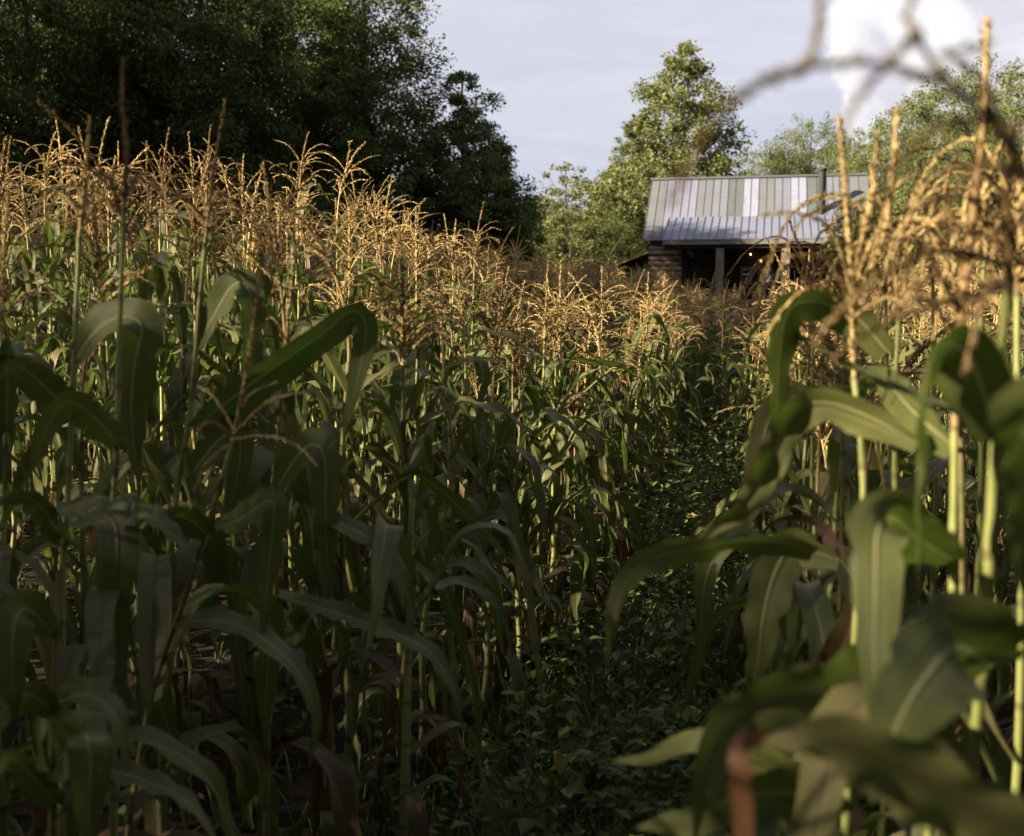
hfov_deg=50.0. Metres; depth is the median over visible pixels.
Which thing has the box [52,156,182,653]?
corn plant
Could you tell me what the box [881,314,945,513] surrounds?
corn plant
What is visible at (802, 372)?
corn plant
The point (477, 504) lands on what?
corn plant
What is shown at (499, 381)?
corn plant
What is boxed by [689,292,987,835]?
corn plant
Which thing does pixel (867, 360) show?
corn plant
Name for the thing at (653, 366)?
corn plant
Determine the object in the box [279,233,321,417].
corn plant
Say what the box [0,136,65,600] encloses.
corn plant
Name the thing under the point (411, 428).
corn plant
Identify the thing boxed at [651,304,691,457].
corn plant
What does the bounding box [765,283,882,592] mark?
corn plant
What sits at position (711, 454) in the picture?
weed plant
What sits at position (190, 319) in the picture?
corn plant
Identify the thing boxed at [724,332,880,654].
corn plant
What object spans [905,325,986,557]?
corn plant
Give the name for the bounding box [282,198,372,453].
corn plant
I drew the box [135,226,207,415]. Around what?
corn plant
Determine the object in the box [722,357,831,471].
corn plant
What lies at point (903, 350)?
corn plant
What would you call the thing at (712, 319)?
corn stand
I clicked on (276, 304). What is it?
corn plant
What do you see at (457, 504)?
corn plant
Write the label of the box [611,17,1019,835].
corn plant
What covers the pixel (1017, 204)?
corn plant
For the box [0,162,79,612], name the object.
corn plant
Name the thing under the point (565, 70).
sky
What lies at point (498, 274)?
corn plant
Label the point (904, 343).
corn plant
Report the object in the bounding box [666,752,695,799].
weed plant
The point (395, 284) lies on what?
corn plant
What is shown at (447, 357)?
corn plant
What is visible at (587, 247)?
bush
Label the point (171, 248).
corn plant
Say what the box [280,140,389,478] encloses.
corn plant
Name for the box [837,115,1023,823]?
corn plant
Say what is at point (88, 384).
corn plant
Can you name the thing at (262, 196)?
shrub
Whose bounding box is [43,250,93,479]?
corn plant
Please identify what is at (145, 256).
corn plant
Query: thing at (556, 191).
sapling
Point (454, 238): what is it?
corn plant
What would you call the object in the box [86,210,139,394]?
corn plant
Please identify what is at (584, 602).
weed plant
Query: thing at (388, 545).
corn plant
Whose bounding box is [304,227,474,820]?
corn plant
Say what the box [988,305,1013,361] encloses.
corn plant
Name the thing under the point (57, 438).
corn plant
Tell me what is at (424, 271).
corn plant
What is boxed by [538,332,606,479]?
corn plant
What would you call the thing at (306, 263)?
corn plant
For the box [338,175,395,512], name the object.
corn plant
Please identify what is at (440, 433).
corn plant
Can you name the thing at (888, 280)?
corn plant
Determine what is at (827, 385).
corn plant
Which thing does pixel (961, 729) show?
corn plant
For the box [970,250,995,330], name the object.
corn plant
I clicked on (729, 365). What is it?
corn plant
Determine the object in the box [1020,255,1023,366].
corn plant
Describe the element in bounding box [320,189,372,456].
corn plant
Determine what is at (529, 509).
corn plant
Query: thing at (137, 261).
corn plant
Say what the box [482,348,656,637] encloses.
corn plant
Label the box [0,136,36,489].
corn plant
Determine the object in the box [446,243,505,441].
corn plant
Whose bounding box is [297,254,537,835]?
corn plant
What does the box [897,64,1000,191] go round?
broadleaf tree
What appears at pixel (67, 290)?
corn plant
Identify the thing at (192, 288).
corn plant
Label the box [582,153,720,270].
bush
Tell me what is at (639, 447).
corn plant
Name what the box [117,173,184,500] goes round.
corn plant
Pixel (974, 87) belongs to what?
broadleaf tree
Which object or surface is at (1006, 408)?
corn plant
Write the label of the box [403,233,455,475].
corn plant
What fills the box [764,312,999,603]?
corn plant
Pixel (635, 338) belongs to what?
corn plant
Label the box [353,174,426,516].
corn plant
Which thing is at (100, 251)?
corn plant
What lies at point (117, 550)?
corn plant
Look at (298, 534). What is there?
corn plant
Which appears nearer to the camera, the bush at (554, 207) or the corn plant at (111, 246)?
the corn plant at (111, 246)
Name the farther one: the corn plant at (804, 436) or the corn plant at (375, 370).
the corn plant at (375, 370)
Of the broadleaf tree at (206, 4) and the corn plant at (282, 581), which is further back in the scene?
the broadleaf tree at (206, 4)
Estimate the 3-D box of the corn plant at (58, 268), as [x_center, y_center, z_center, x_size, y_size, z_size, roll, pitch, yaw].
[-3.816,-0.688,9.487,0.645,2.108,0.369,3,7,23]
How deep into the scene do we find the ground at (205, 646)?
3.89 m
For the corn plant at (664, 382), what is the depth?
8.99 m
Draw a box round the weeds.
[9,328,1012,835]
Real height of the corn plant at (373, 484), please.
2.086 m
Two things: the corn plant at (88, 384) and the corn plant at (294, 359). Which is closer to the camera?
the corn plant at (294, 359)
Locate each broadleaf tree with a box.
[0,0,162,231]
[0,0,212,206]
[11,0,246,249]
[20,0,315,202]
[69,0,325,243]
[204,0,397,227]
[273,0,456,260]
[291,0,404,245]
[375,70,551,285]
[436,136,551,281]
[543,204,577,252]
[732,139,803,175]
[741,135,818,175]
[760,111,858,174]
[813,127,877,188]
[817,139,918,195]
[832,108,938,220]
[854,88,956,195]
[879,112,987,215]
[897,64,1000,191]
[945,53,1023,187]
[953,129,1023,255]
[956,65,1023,244]
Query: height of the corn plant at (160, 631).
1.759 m
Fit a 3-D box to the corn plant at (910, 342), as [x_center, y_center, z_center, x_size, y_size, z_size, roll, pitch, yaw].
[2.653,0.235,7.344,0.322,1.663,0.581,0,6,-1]
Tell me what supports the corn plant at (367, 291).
on the ground at (205, 646)
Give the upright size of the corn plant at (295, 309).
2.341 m
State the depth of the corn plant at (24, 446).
8.08 m
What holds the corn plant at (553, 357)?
on the ground at (205, 646)
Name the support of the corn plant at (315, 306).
on the ground at (205, 646)
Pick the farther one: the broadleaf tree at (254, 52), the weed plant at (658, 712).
the broadleaf tree at (254, 52)
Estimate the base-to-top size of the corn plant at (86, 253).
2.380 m
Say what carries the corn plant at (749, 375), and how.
on the ground at (205, 646)
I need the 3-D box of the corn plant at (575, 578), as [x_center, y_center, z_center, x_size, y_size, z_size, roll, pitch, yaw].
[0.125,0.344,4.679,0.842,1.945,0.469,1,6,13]
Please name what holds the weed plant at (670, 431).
on the ground at (205, 646)
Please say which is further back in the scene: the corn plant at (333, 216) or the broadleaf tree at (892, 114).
the broadleaf tree at (892, 114)
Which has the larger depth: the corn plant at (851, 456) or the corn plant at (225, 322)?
the corn plant at (225, 322)
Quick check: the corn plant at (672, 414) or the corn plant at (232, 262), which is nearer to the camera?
the corn plant at (672, 414)
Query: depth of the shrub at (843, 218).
39.86 m
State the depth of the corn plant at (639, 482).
6.34 m
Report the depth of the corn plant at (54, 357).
5.11 m
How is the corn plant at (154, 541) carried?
on the ground at (205, 646)
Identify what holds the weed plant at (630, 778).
on the ground at (205, 646)
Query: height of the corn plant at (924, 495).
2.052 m
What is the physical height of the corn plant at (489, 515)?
2.019 m
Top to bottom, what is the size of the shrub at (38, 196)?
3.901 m
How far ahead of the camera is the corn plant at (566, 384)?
9.65 m
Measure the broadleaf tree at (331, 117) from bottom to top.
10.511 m
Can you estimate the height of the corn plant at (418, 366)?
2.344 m
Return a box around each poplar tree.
[586,128,664,274]
[620,39,757,213]
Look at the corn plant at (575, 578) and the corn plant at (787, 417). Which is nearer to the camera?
the corn plant at (787, 417)
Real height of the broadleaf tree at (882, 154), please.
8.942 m
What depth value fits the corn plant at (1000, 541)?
6.82 m
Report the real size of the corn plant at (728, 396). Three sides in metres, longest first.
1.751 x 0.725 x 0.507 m
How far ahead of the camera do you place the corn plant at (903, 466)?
3.22 m
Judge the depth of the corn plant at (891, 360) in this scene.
8.30 m
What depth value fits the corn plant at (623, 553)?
5.58 m
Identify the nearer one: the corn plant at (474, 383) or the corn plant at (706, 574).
the corn plant at (706, 574)
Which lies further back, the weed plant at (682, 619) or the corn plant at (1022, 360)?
the corn plant at (1022, 360)
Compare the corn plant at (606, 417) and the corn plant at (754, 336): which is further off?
the corn plant at (754, 336)
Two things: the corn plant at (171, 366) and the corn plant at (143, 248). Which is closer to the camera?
the corn plant at (171, 366)
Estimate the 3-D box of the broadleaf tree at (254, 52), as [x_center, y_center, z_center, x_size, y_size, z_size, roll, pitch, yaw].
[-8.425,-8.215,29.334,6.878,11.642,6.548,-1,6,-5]
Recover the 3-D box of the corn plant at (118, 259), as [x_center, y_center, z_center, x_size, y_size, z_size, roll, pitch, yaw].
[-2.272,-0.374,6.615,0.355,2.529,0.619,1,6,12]
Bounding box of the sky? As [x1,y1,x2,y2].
[0,0,1023,227]
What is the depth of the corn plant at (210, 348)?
6.17 m
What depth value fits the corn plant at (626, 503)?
5.36 m
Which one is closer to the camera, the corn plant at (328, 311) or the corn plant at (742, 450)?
the corn plant at (742, 450)
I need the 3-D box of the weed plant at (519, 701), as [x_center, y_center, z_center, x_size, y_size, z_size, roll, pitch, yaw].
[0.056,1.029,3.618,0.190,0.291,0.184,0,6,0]
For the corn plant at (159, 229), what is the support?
on the ground at (205, 646)
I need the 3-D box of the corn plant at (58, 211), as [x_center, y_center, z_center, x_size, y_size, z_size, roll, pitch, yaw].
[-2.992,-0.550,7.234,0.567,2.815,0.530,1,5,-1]
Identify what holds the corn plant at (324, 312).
on the ground at (205, 646)
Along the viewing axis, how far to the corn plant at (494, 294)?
9.69 m
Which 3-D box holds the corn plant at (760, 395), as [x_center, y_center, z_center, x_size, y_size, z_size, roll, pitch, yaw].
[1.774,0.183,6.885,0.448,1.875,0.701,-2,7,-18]
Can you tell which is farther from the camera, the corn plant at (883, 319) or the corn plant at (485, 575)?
the corn plant at (883, 319)
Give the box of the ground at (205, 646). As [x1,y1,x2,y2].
[1,294,1023,835]
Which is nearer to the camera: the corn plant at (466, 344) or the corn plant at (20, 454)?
the corn plant at (20, 454)
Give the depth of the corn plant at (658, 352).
9.13 m
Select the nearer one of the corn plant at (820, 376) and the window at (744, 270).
the corn plant at (820, 376)
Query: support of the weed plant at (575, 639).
on the ground at (205, 646)
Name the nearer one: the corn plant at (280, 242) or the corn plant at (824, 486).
the corn plant at (824, 486)
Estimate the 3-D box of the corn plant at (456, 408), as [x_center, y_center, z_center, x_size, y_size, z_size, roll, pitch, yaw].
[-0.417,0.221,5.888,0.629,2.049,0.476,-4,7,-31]
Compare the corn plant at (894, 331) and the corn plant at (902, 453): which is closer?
the corn plant at (902, 453)
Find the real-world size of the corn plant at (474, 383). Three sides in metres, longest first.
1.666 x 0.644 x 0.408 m
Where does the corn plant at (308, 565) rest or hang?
on the ground at (205, 646)
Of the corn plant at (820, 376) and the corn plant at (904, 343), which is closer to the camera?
the corn plant at (820, 376)
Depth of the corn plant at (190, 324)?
7.88 m
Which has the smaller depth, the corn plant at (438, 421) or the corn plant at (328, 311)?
the corn plant at (438, 421)
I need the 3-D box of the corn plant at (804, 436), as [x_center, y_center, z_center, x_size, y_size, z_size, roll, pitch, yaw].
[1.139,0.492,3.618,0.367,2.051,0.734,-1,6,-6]
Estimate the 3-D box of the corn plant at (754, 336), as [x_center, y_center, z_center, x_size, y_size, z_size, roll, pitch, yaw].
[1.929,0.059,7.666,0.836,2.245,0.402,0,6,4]
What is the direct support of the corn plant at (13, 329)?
on the ground at (205, 646)
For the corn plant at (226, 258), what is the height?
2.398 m
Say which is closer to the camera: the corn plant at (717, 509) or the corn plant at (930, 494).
the corn plant at (717, 509)
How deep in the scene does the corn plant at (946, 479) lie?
4.66 m
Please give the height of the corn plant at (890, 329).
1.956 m
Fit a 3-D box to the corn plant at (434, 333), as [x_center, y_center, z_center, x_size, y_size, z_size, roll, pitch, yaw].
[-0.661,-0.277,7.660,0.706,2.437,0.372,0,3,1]
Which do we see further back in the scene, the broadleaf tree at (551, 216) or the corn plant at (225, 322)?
the broadleaf tree at (551, 216)
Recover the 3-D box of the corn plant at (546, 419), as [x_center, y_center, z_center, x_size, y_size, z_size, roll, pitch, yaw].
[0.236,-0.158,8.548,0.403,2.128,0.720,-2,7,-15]
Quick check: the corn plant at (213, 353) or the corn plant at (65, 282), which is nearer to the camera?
the corn plant at (213, 353)
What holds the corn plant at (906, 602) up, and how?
on the ground at (205, 646)
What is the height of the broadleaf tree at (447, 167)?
7.288 m
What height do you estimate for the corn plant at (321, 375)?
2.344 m
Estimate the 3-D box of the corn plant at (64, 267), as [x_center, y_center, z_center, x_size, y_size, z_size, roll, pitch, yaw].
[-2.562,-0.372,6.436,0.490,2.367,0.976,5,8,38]
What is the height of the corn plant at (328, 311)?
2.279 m
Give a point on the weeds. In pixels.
(523, 820)
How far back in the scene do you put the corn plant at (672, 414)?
7.99 m
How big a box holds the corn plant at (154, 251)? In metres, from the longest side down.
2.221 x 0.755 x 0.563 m
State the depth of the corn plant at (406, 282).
9.10 m
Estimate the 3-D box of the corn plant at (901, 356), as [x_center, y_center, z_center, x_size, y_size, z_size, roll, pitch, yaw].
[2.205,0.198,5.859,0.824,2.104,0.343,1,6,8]
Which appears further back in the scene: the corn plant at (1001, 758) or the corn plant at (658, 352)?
the corn plant at (658, 352)
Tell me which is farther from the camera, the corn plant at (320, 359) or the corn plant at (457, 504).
the corn plant at (320, 359)
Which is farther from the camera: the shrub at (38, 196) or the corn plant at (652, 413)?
the shrub at (38, 196)
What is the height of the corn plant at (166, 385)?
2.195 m
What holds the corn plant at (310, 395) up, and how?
on the ground at (205, 646)
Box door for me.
[723,254,737,297]
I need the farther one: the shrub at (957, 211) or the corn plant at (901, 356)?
the shrub at (957, 211)
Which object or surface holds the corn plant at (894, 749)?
on the ground at (205, 646)
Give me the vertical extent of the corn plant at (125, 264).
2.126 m
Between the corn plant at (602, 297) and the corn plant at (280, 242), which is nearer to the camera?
the corn plant at (602, 297)
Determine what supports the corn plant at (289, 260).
on the ground at (205, 646)
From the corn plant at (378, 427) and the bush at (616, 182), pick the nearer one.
the corn plant at (378, 427)
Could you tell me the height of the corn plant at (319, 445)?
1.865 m
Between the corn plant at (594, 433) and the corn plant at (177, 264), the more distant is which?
the corn plant at (177, 264)
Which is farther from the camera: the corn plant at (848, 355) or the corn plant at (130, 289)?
the corn plant at (130, 289)
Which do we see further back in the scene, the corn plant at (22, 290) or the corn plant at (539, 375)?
the corn plant at (22, 290)
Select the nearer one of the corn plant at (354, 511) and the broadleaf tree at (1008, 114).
the corn plant at (354, 511)
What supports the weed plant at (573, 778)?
on the ground at (205, 646)
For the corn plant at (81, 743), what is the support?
on the ground at (205, 646)
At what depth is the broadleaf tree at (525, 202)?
34.69 m
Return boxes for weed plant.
[500,689,554,761]
[546,629,604,691]
[561,748,618,822]
[566,600,591,628]
[594,766,659,820]
[624,708,681,763]
[661,607,705,662]
[664,398,682,467]
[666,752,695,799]
[703,440,720,487]
[730,426,747,476]
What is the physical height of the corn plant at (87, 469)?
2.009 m
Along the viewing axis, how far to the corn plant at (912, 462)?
4.44 m
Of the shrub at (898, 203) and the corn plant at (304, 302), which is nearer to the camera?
the corn plant at (304, 302)
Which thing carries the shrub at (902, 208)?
on the ground at (205, 646)
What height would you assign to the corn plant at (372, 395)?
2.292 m
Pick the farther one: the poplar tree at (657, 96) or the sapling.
the poplar tree at (657, 96)
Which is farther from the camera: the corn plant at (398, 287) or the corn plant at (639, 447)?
the corn plant at (398, 287)
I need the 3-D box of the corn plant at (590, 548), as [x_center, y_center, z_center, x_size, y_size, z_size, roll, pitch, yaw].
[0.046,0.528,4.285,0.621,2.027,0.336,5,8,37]
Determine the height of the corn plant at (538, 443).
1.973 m
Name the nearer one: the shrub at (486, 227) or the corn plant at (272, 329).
the corn plant at (272, 329)
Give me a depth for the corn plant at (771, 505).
4.02 m
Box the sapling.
[541,162,592,258]
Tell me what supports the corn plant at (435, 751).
on the ground at (205, 646)
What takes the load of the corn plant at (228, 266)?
on the ground at (205, 646)
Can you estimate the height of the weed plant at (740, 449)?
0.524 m
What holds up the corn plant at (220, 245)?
on the ground at (205, 646)
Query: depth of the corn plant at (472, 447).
4.11 m
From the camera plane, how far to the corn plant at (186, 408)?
10.10 m
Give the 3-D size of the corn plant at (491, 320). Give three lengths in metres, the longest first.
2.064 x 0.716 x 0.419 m
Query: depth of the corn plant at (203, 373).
7.52 m
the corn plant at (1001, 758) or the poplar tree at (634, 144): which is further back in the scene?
the poplar tree at (634, 144)
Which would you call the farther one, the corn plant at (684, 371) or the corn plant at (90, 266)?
the corn plant at (684, 371)
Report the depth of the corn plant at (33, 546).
2.88 m
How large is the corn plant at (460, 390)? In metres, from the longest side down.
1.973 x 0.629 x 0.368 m
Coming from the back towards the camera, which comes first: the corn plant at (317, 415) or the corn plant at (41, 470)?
the corn plant at (317, 415)
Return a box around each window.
[741,267,751,284]
[759,267,772,284]
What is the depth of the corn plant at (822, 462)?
4.71 m
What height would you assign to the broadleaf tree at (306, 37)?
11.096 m
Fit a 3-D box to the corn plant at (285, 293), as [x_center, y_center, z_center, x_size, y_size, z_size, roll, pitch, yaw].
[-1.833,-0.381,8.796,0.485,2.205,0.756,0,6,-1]
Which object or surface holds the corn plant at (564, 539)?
on the ground at (205, 646)
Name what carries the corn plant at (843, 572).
on the ground at (205, 646)
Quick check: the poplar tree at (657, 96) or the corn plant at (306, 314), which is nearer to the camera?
the corn plant at (306, 314)
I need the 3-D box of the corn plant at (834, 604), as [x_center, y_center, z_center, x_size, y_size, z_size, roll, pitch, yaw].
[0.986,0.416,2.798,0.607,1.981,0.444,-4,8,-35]
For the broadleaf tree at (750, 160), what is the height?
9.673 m
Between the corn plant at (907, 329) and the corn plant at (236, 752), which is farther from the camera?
the corn plant at (907, 329)
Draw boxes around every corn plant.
[0,115,187,835]
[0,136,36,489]
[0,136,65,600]
[0,155,25,488]
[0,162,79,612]
[0,174,95,550]
[0,192,138,835]
[0,205,25,450]
[0,265,234,830]
[0,570,241,835]
[1,178,31,452]
[1,237,33,423]
[1,264,23,545]
[2,154,114,534]
[5,187,68,429]
[11,131,93,494]
[12,184,240,835]
[14,56,197,835]
[14,149,166,494]
[14,228,62,351]
[24,119,100,468]
[26,184,167,569]
[31,97,258,829]
[35,230,110,487]
[35,236,75,338]
[41,248,82,306]
[42,117,159,654]
[43,125,168,569]
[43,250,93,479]
[49,154,152,494]
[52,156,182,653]
[57,199,153,467]
[61,145,161,493]
[68,209,98,448]
[81,141,152,495]
[85,174,182,490]
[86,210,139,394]
[86,211,117,404]
[94,141,256,552]
[99,216,154,298]
[105,151,284,789]
[107,246,171,293]
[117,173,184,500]
[122,247,321,835]
[125,212,176,421]
[125,230,180,438]
[128,175,212,502]
[129,171,321,762]
[133,244,189,440]
[135,127,223,552]
[135,203,178,324]
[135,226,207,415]
[136,98,378,835]
[137,201,226,438]
[150,190,228,492]
[151,140,283,481]
[154,131,258,610]
[167,125,241,519]
[168,235,199,479]
[171,227,188,412]
[172,184,353,696]
[174,241,243,471]
[175,153,334,547]
[176,157,237,513]
[178,172,311,594]
[180,253,217,321]
[182,215,223,358]
[190,198,226,475]
[196,179,256,441]
[199,238,360,835]
[205,247,255,377]
[206,243,272,439]
[207,208,274,582]
[215,201,262,370]
[215,232,240,259]
[216,161,409,835]
[223,168,368,716]
[224,236,321,323]
[234,182,294,451]
[255,181,351,548]
[255,192,315,313]
[256,188,326,436]
[263,160,345,568]
[265,196,512,835]
[269,132,332,539]
[272,204,341,426]
[275,195,334,442]
[275,234,301,438]
[276,496,541,835]
[277,213,367,428]
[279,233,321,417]
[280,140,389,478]
[281,248,386,519]
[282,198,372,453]
[294,242,389,682]
[297,206,412,641]
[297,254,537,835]
[304,201,342,381]
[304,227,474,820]
[304,277,410,641]
[308,368,340,427]
[310,235,334,427]
[317,171,384,502]
[317,233,347,313]
[319,192,430,631]
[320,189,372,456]
[320,253,376,475]
[328,224,390,455]
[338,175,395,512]
[344,190,427,514]
[349,269,527,796]
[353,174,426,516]
[353,210,488,577]
[355,198,439,525]
[356,233,386,451]
[368,208,439,476]
[370,216,477,577]
[372,267,544,711]
[373,234,549,743]
[382,242,421,409]
[382,268,427,442]
[383,246,409,440]
[390,256,563,733]
[392,204,464,479]
[394,218,510,554]
[397,267,497,571]
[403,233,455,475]
[409,255,448,431]
[418,219,444,377]
[423,252,535,508]
[426,214,483,483]
[428,264,491,466]
[428,278,487,492]
[433,258,492,456]
[435,202,501,499]
[444,343,506,560]
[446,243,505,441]
[447,280,599,679]
[457,263,528,461]
[457,292,600,688]
[463,244,505,387]
[463,268,643,647]
[470,260,526,415]
[470,266,550,508]
[472,227,519,380]
[478,290,628,658]
[478,312,535,520]
[480,272,538,452]
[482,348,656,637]
[494,275,623,623]
[506,293,548,495]
[506,311,588,483]
[510,363,693,626]
[516,259,623,635]
[517,344,563,484]
[522,260,566,466]
[523,338,629,585]
[527,298,583,480]
[529,247,608,421]
[533,298,638,603]
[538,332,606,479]
[541,292,596,451]
[541,299,623,429]
[542,294,604,414]
[542,309,595,422]
[547,329,670,574]
[558,327,642,557]
[566,271,631,569]
[567,266,638,541]
[568,344,641,538]
[570,374,656,527]
[581,272,626,408]
[594,306,676,500]
[594,314,667,507]
[606,106,918,835]
[609,306,679,479]
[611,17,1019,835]
[611,305,665,520]
[612,269,669,532]
[612,290,675,499]
[615,272,679,483]
[618,325,718,476]
[620,342,673,454]
[622,284,671,495]
[638,294,691,469]
[648,280,700,477]
[649,284,702,443]
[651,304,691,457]
[656,296,732,466]
[662,0,1023,594]
[679,331,958,835]
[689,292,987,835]
[691,288,861,676]
[709,316,771,469]
[713,303,765,455]
[713,316,767,466]
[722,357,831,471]
[724,324,809,694]
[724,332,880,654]
[726,220,890,749]
[729,267,807,411]
[732,337,922,819]
[733,120,1023,835]
[736,236,871,504]
[740,200,975,835]
[744,339,791,532]
[745,363,829,533]
[750,310,802,411]
[753,165,1020,835]
[754,321,906,665]
[759,351,809,533]
[762,282,881,482]
[763,249,835,532]
[764,288,831,532]
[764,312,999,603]
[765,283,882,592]
[768,271,824,543]
[771,273,834,544]
[777,142,1023,835]
[787,136,1023,830]
[795,323,848,484]
[796,261,938,599]
[803,159,1022,833]
[812,193,990,835]
[812,344,950,603]
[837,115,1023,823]
[848,301,930,472]
[857,313,912,449]
[862,248,947,444]
[863,279,930,473]
[864,268,911,353]
[869,274,914,362]
[871,290,929,349]
[874,257,902,449]
[874,290,911,403]
[875,272,995,583]
[879,279,973,590]
[880,247,1022,604]
[880,289,939,444]
[881,262,999,470]
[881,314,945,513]
[883,332,972,590]
[888,267,943,498]
[890,281,973,572]
[890,328,929,460]
[893,317,945,494]
[899,309,1006,602]
[903,246,1023,605]
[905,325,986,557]
[906,305,1000,574]
[912,283,1013,578]
[914,279,1023,746]
[928,269,1023,594]
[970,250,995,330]
[972,290,1022,508]
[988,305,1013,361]
[989,268,1023,544]
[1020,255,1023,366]
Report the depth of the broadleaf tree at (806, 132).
73.45 m
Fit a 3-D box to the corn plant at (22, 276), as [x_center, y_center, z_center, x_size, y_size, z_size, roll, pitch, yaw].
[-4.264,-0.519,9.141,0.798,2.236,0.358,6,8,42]
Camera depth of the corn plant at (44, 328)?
8.34 m
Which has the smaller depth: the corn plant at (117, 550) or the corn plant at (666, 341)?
the corn plant at (117, 550)
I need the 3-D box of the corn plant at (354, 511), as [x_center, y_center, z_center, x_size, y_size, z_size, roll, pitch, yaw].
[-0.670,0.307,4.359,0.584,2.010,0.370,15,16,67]
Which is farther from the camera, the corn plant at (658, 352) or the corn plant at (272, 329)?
the corn plant at (658, 352)
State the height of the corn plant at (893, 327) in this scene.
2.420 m
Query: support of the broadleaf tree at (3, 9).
on the ground at (205, 646)
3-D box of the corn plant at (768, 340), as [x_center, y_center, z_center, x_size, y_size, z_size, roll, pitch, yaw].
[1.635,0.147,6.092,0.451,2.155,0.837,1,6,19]
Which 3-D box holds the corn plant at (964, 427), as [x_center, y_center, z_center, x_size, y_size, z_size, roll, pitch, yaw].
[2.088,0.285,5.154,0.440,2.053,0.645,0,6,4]
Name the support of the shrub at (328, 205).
on the ground at (205, 646)
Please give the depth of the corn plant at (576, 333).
9.38 m
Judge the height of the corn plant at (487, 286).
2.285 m
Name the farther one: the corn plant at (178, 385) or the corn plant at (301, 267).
the corn plant at (301, 267)
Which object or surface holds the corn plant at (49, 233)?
on the ground at (205, 646)
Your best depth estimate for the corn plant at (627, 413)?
6.07 m
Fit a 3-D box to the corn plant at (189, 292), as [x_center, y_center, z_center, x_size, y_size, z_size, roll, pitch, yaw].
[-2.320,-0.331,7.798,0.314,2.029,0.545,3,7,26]
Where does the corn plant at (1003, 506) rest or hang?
on the ground at (205, 646)
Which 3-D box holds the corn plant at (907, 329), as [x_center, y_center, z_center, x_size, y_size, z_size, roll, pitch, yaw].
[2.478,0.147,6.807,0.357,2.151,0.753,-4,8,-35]
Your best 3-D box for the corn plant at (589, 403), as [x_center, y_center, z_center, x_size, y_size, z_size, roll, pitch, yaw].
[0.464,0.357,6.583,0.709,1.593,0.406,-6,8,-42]
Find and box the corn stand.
[0,143,1023,835]
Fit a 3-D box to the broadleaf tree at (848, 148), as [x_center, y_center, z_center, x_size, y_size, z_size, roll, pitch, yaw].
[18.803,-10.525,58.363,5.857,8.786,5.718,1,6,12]
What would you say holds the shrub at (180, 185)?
on the ground at (205, 646)
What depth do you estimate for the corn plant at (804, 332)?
6.58 m
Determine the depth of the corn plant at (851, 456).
2.72 m
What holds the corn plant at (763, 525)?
on the ground at (205, 646)
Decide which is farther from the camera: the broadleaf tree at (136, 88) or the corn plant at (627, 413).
the broadleaf tree at (136, 88)
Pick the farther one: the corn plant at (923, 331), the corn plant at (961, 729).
the corn plant at (923, 331)
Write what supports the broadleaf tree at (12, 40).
on the ground at (205, 646)
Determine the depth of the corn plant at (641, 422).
7.20 m
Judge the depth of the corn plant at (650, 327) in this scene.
8.65 m
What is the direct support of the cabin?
on the ground at (205, 646)
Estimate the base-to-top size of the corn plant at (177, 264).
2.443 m
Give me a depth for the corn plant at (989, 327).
8.06 m
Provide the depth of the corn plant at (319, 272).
9.93 m
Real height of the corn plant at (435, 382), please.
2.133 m
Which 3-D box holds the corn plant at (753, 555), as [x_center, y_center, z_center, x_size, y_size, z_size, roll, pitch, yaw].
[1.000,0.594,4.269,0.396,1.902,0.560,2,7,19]
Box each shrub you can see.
[0,172,88,245]
[97,169,250,251]
[152,171,322,253]
[251,184,422,254]
[392,192,523,272]
[812,190,921,284]
[841,198,944,289]
[868,191,1002,289]
[901,187,1023,291]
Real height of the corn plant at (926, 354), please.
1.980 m
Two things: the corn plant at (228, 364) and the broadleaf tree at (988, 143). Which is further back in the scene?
the broadleaf tree at (988, 143)
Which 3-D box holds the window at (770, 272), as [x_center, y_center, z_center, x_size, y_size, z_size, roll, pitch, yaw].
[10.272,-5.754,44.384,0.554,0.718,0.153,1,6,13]
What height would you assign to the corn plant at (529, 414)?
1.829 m
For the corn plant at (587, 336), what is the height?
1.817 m
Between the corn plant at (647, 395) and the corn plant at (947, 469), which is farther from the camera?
the corn plant at (647, 395)
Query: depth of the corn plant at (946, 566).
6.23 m
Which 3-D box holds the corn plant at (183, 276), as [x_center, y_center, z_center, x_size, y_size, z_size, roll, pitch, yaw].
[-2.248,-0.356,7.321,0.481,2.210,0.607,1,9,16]
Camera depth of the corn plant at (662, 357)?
9.43 m
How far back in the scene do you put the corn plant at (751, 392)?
9.36 m
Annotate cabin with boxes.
[593,168,868,307]
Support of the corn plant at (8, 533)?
on the ground at (205, 646)
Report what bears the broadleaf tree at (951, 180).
on the ground at (205, 646)
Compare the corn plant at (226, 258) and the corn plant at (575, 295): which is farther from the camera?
the corn plant at (575, 295)
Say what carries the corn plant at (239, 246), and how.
on the ground at (205, 646)
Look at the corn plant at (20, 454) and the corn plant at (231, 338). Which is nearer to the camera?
the corn plant at (20, 454)
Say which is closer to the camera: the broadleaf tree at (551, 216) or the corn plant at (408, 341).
the corn plant at (408, 341)
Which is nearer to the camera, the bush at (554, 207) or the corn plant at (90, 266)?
the corn plant at (90, 266)
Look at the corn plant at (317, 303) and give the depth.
7.85 m
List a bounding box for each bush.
[518,195,574,278]
[528,210,627,286]
[562,156,673,276]
[567,201,648,286]
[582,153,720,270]
[594,213,648,289]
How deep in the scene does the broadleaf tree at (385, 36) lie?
31.90 m

